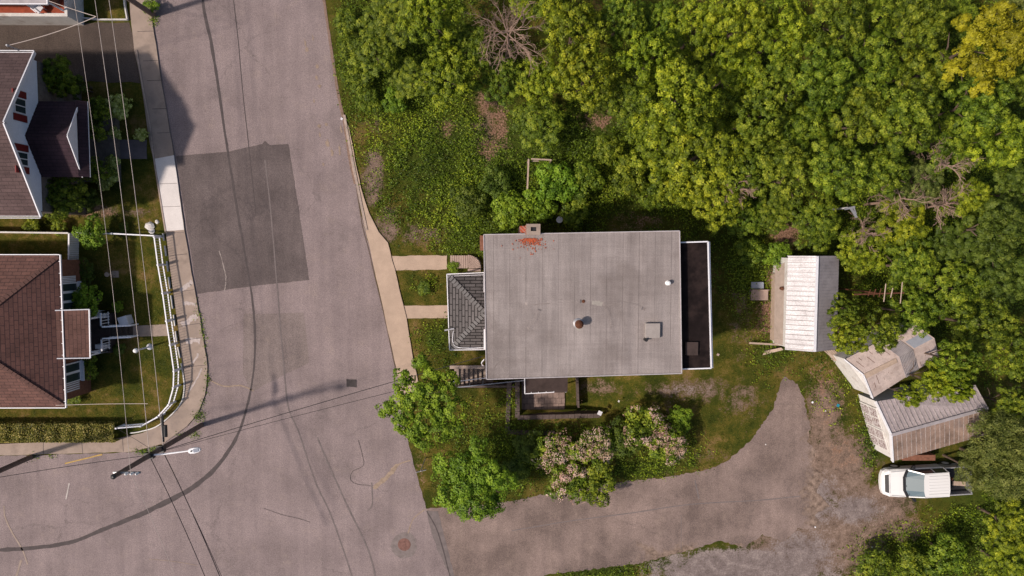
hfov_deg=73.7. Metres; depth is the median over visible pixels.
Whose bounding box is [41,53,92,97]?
shrub
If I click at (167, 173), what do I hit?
sidewalk slab
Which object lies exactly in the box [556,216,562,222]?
barrel
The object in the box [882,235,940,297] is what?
tree
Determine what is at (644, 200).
bush
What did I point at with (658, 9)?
tree
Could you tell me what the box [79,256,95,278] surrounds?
shrub
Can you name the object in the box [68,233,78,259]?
board fence
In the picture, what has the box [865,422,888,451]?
door
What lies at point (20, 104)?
window
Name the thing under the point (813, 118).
tree
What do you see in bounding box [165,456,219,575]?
overhead wire
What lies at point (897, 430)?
ribbed roof shed
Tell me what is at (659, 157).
tree
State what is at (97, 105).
shrub
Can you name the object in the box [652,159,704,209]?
tree
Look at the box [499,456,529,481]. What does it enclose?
bush
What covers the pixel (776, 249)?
bush
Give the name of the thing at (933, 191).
tree
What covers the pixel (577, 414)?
retaining wall
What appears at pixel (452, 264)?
shrub
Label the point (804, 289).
tin roofed shed
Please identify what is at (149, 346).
garden lamp post
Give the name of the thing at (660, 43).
tree
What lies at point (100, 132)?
shrub
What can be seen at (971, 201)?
tree
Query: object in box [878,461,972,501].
pickup truck
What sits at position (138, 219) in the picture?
overhead wire
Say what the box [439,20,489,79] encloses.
tree
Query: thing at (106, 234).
overhead wire
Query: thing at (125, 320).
storage box
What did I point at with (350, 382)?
drain grate
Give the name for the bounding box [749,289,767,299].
compost box
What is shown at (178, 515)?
overhead wire
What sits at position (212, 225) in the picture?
road patch
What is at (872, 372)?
patched roof shed
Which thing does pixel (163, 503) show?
road crack
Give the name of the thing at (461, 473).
tree
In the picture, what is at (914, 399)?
tree
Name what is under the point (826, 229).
tree
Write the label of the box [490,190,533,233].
bush
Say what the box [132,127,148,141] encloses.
shrub
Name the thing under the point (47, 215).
shrub
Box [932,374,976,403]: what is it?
tree
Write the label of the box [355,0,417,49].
tree
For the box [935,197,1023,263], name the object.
tree
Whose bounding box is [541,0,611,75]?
tree
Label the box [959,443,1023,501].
tree
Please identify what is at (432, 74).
tree
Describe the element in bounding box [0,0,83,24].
red balcony house
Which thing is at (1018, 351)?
tree
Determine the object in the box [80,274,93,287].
shrub
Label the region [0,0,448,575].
road
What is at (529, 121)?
tree
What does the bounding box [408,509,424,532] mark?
road crack
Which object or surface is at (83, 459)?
road marking
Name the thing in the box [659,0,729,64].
tree
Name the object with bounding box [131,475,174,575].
overhead wire
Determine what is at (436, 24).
tree
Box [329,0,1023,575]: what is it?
weeds
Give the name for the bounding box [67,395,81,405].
shrub
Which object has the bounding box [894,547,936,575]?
bush
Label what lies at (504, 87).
tree
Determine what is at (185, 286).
pavement mark
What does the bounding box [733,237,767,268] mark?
bush
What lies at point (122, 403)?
overhead wire
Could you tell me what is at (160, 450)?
utility pole
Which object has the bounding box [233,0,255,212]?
road crack
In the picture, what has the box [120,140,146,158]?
garden path
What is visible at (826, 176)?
tree
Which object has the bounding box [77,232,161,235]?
white railing
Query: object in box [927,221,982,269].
tree
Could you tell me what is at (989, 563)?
tree
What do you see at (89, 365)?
shrub
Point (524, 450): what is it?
bush
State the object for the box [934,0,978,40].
tree
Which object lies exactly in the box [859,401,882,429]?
door
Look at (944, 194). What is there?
bare tree
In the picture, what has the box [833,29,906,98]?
tree
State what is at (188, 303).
pavement mark
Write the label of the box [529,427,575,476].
flowering bush
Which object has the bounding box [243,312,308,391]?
road patch
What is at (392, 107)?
bush
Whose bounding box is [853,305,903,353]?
tree
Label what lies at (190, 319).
pavement mark
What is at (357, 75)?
bush
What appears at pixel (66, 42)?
side driveway
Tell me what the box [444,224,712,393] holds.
flat roofed house
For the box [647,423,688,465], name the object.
flowering bush
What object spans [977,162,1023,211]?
tree
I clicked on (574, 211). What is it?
bush
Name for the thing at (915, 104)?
tree
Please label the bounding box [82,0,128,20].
stone edging
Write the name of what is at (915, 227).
tree
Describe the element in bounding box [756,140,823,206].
tree
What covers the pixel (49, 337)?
hip roofed house
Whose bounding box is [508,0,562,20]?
tree
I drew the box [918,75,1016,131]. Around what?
tree
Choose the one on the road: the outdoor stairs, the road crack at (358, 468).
the road crack at (358, 468)
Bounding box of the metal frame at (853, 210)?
[829,206,856,217]
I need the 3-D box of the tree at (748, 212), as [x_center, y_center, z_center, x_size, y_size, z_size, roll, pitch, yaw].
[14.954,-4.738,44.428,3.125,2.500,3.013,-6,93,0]
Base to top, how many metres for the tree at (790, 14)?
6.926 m
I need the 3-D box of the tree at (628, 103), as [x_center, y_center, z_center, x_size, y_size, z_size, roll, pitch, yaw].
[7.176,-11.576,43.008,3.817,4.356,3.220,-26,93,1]
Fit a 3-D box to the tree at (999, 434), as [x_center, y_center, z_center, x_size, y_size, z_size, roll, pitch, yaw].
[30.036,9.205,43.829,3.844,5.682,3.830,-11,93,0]
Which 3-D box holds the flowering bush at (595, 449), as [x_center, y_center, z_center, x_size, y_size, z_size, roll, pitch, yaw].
[5.503,10.377,45.029,3.021,2.848,3.446,41,92,-3]
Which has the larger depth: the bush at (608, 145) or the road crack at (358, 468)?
the road crack at (358, 468)
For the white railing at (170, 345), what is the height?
1.080 m
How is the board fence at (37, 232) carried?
on the ground at (852, 502)
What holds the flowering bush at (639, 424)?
on the ground at (852, 502)
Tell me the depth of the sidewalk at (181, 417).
45.51 m
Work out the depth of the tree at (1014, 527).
43.81 m
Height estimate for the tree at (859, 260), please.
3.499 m
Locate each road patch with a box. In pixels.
[176,141,308,293]
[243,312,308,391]
[391,532,416,558]
[427,511,453,575]
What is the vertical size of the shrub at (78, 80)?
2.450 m
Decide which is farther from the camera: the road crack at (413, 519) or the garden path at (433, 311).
the road crack at (413, 519)
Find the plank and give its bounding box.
[749,342,780,345]
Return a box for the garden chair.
[26,5,46,13]
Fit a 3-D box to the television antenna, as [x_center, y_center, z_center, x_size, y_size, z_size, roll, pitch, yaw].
[21.834,0.127,43.296,2.972,5.488,1.275,0,93,-1]
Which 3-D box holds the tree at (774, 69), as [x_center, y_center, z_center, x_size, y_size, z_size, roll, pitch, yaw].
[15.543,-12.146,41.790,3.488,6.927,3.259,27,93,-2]
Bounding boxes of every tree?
[348,28,397,81]
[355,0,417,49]
[374,352,467,452]
[388,56,433,98]
[393,0,467,55]
[414,44,479,111]
[430,434,520,521]
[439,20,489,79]
[464,0,546,73]
[473,54,526,109]
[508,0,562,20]
[510,95,565,155]
[514,54,567,111]
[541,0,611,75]
[552,40,623,117]
[596,75,656,128]
[598,0,647,48]
[615,27,680,87]
[623,111,688,184]
[632,57,724,140]
[633,0,684,37]
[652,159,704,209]
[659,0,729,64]
[666,103,746,196]
[688,170,750,236]
[702,41,761,104]
[706,0,776,58]
[709,175,757,209]
[721,192,763,238]
[725,80,793,145]
[728,131,782,197]
[752,0,816,63]
[752,51,812,110]
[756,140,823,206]
[758,193,796,234]
[776,99,837,158]
[782,42,856,111]
[790,0,866,59]
[791,193,842,254]
[798,136,868,201]
[826,292,861,327]
[827,314,874,354]
[829,86,892,145]
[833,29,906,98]
[834,225,886,275]
[836,0,905,47]
[838,139,911,198]
[840,203,891,256]
[853,86,942,155]
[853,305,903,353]
[864,169,942,221]
[871,194,932,256]
[872,38,951,100]
[878,0,952,61]
[881,289,943,338]
[882,158,944,207]
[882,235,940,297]
[889,384,924,407]
[902,0,1023,97]
[907,184,974,227]
[908,110,982,175]
[909,358,952,402]
[913,137,983,193]
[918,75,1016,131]
[918,258,989,320]
[924,339,986,382]
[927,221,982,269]
[928,177,995,226]
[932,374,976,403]
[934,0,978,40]
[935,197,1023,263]
[937,297,1019,353]
[940,113,1023,167]
[942,449,995,492]
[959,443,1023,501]
[960,251,1023,307]
[966,408,1023,467]
[976,532,1023,575]
[977,60,1023,106]
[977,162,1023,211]
[977,496,1023,552]
[981,384,1023,424]
[982,321,1023,382]
[994,0,1023,22]
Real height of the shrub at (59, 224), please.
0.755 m
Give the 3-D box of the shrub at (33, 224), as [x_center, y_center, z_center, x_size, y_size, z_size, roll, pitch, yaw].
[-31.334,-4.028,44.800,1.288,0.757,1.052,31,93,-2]
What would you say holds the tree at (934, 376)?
on the ground at (852, 502)
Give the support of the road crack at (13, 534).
on the road
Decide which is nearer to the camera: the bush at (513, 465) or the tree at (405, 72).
the tree at (405, 72)
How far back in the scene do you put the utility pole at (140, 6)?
42.90 m
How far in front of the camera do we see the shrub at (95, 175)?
42.90 m
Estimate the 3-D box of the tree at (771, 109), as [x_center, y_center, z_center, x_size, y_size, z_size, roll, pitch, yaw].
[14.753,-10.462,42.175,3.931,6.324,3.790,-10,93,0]
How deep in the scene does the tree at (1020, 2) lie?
42.10 m
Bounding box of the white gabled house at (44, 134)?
[0,44,120,216]
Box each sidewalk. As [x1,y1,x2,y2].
[0,0,207,454]
[347,124,417,394]
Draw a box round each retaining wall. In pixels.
[505,381,554,434]
[515,379,599,419]
[575,377,578,407]
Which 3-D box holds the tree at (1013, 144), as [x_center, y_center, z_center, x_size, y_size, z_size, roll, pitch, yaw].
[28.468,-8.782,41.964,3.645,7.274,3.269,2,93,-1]
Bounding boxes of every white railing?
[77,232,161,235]
[115,236,180,428]
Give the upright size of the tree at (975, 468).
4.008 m
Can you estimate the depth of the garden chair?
42.48 m
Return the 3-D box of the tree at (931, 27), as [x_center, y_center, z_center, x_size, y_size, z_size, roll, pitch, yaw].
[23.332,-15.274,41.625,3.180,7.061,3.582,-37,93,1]
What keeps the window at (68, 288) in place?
in the hip roofed house at (49, 337)
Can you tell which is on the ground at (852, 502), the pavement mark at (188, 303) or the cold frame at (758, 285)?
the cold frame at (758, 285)
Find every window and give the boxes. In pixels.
[14,97,25,114]
[18,151,28,166]
[63,281,80,309]
[66,360,84,384]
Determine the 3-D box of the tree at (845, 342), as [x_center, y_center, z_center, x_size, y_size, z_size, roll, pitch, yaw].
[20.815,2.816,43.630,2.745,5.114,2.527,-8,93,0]
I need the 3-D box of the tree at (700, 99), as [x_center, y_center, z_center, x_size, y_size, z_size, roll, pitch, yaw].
[9.260,-10.734,40.870,5.201,8.770,4.602,-5,93,0]
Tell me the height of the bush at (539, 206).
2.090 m
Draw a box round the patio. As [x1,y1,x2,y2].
[522,382,564,409]
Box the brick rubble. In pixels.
[501,238,553,254]
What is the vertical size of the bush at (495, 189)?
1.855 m
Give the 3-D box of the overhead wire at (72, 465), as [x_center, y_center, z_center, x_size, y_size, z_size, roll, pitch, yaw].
[-26.200,10.454,39.580,10.781,0.442,0.033,-9,93,0]
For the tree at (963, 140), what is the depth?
40.90 m
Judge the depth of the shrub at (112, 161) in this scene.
44.32 m
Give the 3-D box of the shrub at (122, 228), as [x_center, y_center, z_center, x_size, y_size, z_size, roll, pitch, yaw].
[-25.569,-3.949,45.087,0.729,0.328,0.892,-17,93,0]
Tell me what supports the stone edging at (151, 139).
on the ground at (852, 502)
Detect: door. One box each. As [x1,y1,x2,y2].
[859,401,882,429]
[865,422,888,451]
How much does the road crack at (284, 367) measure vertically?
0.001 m
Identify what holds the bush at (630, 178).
on the ground at (852, 502)
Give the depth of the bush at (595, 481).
44.38 m
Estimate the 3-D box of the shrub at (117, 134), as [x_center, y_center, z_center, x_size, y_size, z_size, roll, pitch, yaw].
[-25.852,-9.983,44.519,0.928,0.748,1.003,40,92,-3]
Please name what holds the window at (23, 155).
in the white gabled house at (44, 134)
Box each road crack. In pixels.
[0,0,255,551]
[3,506,27,563]
[16,560,21,575]
[209,380,253,390]
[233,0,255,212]
[264,160,351,575]
[317,437,375,575]
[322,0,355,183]
[350,440,370,485]
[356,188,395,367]
[368,483,372,510]
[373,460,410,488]
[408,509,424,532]
[426,511,449,575]
[512,496,799,530]
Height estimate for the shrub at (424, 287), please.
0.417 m
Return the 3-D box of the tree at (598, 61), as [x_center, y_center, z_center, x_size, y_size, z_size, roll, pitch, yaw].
[4.317,-12.636,42.101,3.976,5.972,3.660,33,92,-2]
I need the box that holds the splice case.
[161,415,167,441]
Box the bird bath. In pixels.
[104,271,118,276]
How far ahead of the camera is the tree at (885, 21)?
40.23 m
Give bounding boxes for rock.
[145,221,153,229]
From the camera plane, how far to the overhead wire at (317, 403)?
40.93 m
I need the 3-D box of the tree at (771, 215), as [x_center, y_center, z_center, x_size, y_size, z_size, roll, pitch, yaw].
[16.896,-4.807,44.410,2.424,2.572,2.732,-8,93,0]
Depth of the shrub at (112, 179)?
44.43 m
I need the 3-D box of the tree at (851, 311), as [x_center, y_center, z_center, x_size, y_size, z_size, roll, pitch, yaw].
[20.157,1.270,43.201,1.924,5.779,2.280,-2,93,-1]
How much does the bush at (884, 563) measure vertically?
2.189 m
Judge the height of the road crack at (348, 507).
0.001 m
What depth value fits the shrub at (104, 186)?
44.49 m
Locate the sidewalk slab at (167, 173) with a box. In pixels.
[155,155,183,230]
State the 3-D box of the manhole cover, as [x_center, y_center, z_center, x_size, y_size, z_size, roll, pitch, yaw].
[-7.372,17.554,46.705,0.880,0.014,0.880,0,93,-1]
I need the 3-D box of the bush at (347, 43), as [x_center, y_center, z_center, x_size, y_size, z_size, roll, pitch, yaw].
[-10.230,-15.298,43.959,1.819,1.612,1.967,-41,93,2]
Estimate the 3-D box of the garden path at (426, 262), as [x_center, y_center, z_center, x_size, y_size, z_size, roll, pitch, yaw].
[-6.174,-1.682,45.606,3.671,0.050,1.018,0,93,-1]
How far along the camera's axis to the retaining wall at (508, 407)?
46.19 m
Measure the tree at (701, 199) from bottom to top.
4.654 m
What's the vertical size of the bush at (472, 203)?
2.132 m
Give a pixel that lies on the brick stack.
(926, 456)
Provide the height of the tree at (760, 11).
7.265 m
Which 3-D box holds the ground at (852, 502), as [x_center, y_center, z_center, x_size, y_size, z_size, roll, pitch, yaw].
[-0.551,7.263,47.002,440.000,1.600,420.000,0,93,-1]
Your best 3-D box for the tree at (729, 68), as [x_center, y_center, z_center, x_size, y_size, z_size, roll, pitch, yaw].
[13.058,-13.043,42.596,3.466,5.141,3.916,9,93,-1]
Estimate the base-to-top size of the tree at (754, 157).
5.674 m
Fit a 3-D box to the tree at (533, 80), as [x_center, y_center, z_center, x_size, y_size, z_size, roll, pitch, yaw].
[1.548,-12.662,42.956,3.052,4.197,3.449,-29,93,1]
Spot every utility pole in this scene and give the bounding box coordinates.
[0,455,33,472]
[111,423,203,478]
[127,0,156,16]
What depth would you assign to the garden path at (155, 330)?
45.63 m
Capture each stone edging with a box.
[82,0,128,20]
[130,234,184,433]
[136,50,165,231]
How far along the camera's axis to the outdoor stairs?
46.22 m
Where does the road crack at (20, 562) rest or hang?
on the road
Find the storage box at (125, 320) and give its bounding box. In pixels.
[117,315,133,324]
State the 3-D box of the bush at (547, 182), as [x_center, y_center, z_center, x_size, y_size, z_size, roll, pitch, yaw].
[3.045,-6.810,44.215,3.279,2.410,2.680,-2,93,-1]
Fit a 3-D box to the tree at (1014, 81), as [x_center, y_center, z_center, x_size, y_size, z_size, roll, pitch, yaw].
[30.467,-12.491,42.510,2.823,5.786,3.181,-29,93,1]
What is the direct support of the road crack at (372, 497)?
on the road
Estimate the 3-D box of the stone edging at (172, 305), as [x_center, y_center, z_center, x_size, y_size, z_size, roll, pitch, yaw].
[-22.877,3.376,45.621,3.144,0.140,13.671,11,93,-1]
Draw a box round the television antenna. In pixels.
[838,282,903,303]
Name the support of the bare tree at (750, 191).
on the ground at (852, 502)
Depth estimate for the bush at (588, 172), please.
43.71 m
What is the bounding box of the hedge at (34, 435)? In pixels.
[0,421,120,442]
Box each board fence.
[0,231,71,233]
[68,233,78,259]
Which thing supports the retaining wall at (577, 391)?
on the ground at (852, 502)
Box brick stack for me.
[901,452,935,460]
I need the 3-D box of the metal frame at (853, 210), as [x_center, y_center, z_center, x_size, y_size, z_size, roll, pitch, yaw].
[21.114,-4.771,44.117,0.671,3.260,0.764,-13,93,0]
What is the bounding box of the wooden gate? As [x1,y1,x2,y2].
[825,350,836,360]
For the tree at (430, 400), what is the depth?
40.46 m
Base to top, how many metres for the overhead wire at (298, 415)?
0.590 m
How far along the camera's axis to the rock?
45.11 m
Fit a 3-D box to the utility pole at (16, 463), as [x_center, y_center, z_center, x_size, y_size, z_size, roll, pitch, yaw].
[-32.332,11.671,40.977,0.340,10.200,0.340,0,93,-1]
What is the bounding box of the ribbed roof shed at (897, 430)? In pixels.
[858,383,988,461]
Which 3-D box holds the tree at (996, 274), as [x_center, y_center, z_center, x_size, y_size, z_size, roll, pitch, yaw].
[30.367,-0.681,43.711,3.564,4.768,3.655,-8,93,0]
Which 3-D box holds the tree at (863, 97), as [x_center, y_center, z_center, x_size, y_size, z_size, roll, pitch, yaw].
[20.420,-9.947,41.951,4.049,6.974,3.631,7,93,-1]
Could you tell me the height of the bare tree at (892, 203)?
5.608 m
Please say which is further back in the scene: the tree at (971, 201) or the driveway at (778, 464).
the driveway at (778, 464)
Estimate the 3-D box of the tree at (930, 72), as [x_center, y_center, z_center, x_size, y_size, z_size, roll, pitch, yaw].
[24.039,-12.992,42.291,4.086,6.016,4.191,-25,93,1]
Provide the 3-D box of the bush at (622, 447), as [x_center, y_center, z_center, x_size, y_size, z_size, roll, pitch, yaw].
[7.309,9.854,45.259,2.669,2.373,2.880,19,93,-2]
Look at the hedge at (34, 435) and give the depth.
45.16 m
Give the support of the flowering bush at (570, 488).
on the ground at (852, 502)
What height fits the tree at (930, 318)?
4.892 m
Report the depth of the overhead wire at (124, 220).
38.83 m
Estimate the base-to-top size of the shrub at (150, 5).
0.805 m
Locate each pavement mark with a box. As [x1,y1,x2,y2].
[179,280,192,292]
[180,314,197,326]
[183,301,195,305]
[186,338,199,343]
[188,368,201,392]
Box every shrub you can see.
[21,217,41,234]
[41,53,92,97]
[42,214,58,221]
[45,177,94,219]
[51,219,67,235]
[64,74,92,99]
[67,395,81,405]
[71,213,105,250]
[71,282,102,316]
[78,187,102,212]
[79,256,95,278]
[79,353,98,380]
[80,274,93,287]
[84,156,116,182]
[86,95,112,122]
[89,119,109,141]
[96,179,113,191]
[104,93,132,120]
[105,154,120,170]
[105,169,118,184]
[107,126,121,139]
[111,301,123,312]
[112,342,125,356]
[118,221,129,232]
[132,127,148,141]
[142,0,159,13]
[417,279,430,295]
[447,261,459,272]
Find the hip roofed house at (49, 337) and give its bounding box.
[0,254,138,407]
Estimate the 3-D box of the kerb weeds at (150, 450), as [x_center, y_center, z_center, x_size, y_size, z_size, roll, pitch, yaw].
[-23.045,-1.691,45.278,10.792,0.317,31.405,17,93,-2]
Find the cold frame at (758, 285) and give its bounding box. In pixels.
[750,282,763,288]
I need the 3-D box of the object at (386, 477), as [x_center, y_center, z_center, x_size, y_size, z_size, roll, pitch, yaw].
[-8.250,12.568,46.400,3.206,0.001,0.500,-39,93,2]
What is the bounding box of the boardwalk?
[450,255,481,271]
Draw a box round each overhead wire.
[2,456,141,476]
[10,16,95,44]
[56,403,147,405]
[74,0,130,472]
[95,1,149,452]
[109,1,162,441]
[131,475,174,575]
[151,459,204,575]
[164,455,221,575]
[165,356,482,449]
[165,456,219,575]
[168,370,480,449]
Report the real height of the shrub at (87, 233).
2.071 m
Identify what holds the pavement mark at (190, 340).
on the sidewalk at (181, 417)
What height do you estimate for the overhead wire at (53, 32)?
0.846 m
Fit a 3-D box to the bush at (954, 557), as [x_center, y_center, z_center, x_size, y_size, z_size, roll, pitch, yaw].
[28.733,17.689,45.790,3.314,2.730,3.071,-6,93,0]
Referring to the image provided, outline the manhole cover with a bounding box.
[398,538,410,550]
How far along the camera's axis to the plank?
45.83 m
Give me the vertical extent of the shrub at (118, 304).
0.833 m
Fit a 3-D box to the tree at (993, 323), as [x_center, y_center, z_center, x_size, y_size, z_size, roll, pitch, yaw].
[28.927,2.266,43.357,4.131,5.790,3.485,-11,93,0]
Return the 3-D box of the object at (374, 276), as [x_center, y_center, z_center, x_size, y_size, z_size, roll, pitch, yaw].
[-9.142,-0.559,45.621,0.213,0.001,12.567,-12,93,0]
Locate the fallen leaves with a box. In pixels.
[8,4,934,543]
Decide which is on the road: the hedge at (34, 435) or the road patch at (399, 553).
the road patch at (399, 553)
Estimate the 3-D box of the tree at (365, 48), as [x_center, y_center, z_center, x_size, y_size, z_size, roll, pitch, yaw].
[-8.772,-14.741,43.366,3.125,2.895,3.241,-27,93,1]
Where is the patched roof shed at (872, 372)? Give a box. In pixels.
[832,325,937,398]
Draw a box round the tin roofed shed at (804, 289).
[770,256,838,351]
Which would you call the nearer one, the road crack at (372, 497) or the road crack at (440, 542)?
the road crack at (372, 497)
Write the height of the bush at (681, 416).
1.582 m
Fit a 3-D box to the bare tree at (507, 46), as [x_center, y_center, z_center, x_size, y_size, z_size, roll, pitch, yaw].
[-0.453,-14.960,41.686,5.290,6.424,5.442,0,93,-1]
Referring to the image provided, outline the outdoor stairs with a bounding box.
[450,365,523,387]
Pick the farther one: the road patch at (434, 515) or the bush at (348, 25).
the road patch at (434, 515)
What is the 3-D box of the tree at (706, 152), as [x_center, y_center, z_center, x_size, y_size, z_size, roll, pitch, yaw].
[11.672,-8.312,42.471,4.913,5.916,5.823,7,93,-1]
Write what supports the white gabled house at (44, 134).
on the ground at (852, 502)
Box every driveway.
[0,22,139,82]
[426,376,829,575]
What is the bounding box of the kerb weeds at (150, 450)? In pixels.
[27,10,210,462]
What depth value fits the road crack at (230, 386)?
45.93 m
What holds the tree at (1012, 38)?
on the ground at (852, 502)
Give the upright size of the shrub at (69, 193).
4.137 m
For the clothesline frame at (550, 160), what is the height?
1.840 m
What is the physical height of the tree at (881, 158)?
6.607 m
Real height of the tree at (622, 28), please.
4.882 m
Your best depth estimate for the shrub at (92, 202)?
43.52 m
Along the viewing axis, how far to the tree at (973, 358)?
39.84 m
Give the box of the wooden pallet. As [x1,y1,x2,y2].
[952,481,965,485]
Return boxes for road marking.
[65,454,101,463]
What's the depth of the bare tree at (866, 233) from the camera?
42.21 m
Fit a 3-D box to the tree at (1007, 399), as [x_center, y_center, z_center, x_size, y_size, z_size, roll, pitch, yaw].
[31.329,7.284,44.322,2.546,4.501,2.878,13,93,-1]
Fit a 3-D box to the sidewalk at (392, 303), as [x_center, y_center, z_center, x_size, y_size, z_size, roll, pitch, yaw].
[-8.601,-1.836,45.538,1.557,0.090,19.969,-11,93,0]
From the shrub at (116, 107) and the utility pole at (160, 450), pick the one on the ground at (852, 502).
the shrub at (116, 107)
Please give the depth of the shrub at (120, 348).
45.19 m
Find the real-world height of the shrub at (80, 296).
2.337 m
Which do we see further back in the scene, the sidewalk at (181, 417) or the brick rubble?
the sidewalk at (181, 417)
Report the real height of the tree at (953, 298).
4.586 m
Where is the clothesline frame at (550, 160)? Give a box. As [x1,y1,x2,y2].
[526,158,551,199]
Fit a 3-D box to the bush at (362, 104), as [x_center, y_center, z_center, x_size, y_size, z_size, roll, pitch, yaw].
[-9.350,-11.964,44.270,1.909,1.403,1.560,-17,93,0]
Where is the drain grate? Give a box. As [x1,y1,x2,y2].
[346,379,355,386]
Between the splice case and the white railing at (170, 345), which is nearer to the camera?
the splice case
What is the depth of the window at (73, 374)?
43.98 m
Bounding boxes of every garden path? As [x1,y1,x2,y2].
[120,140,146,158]
[133,324,167,335]
[392,255,446,269]
[404,305,447,317]
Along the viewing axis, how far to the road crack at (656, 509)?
46.76 m
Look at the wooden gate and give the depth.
45.57 m
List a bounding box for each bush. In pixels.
[332,5,360,37]
[337,36,361,65]
[340,66,372,93]
[353,89,382,114]
[380,86,407,113]
[448,185,487,219]
[477,164,514,200]
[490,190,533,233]
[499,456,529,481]
[512,429,544,463]
[522,186,557,223]
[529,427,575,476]
[534,161,581,202]
[543,459,589,504]
[558,195,589,230]
[568,422,615,467]
[572,159,605,199]
[574,458,615,506]
[593,133,626,165]
[603,414,641,460]
[607,155,648,194]
[622,403,674,449]
[631,183,668,210]
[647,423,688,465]
[666,404,693,432]
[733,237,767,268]
[761,239,792,270]
[854,542,892,575]
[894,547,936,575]
[922,532,969,575]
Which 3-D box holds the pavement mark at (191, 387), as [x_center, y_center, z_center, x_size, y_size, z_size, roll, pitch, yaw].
[-21.244,6.214,45.792,0.171,0.001,1.893,30,93,-2]
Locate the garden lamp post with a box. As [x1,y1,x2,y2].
[133,343,152,352]
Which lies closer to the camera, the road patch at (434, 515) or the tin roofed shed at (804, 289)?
the tin roofed shed at (804, 289)
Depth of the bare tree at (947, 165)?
40.29 m
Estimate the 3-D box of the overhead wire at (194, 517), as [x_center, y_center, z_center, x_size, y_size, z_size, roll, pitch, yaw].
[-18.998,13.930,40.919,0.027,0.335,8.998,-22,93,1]
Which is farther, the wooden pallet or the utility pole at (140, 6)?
the wooden pallet
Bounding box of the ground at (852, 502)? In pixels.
[0,0,1023,575]
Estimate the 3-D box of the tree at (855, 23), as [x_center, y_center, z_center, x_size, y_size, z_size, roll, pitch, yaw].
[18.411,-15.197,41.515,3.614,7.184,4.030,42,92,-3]
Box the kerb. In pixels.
[343,115,367,230]
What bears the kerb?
on the ground at (852, 502)
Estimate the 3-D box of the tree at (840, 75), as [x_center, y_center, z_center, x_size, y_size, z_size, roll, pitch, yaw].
[17.658,-12.184,41.434,3.566,7.671,4.018,-41,93,2]
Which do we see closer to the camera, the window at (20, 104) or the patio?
the window at (20, 104)

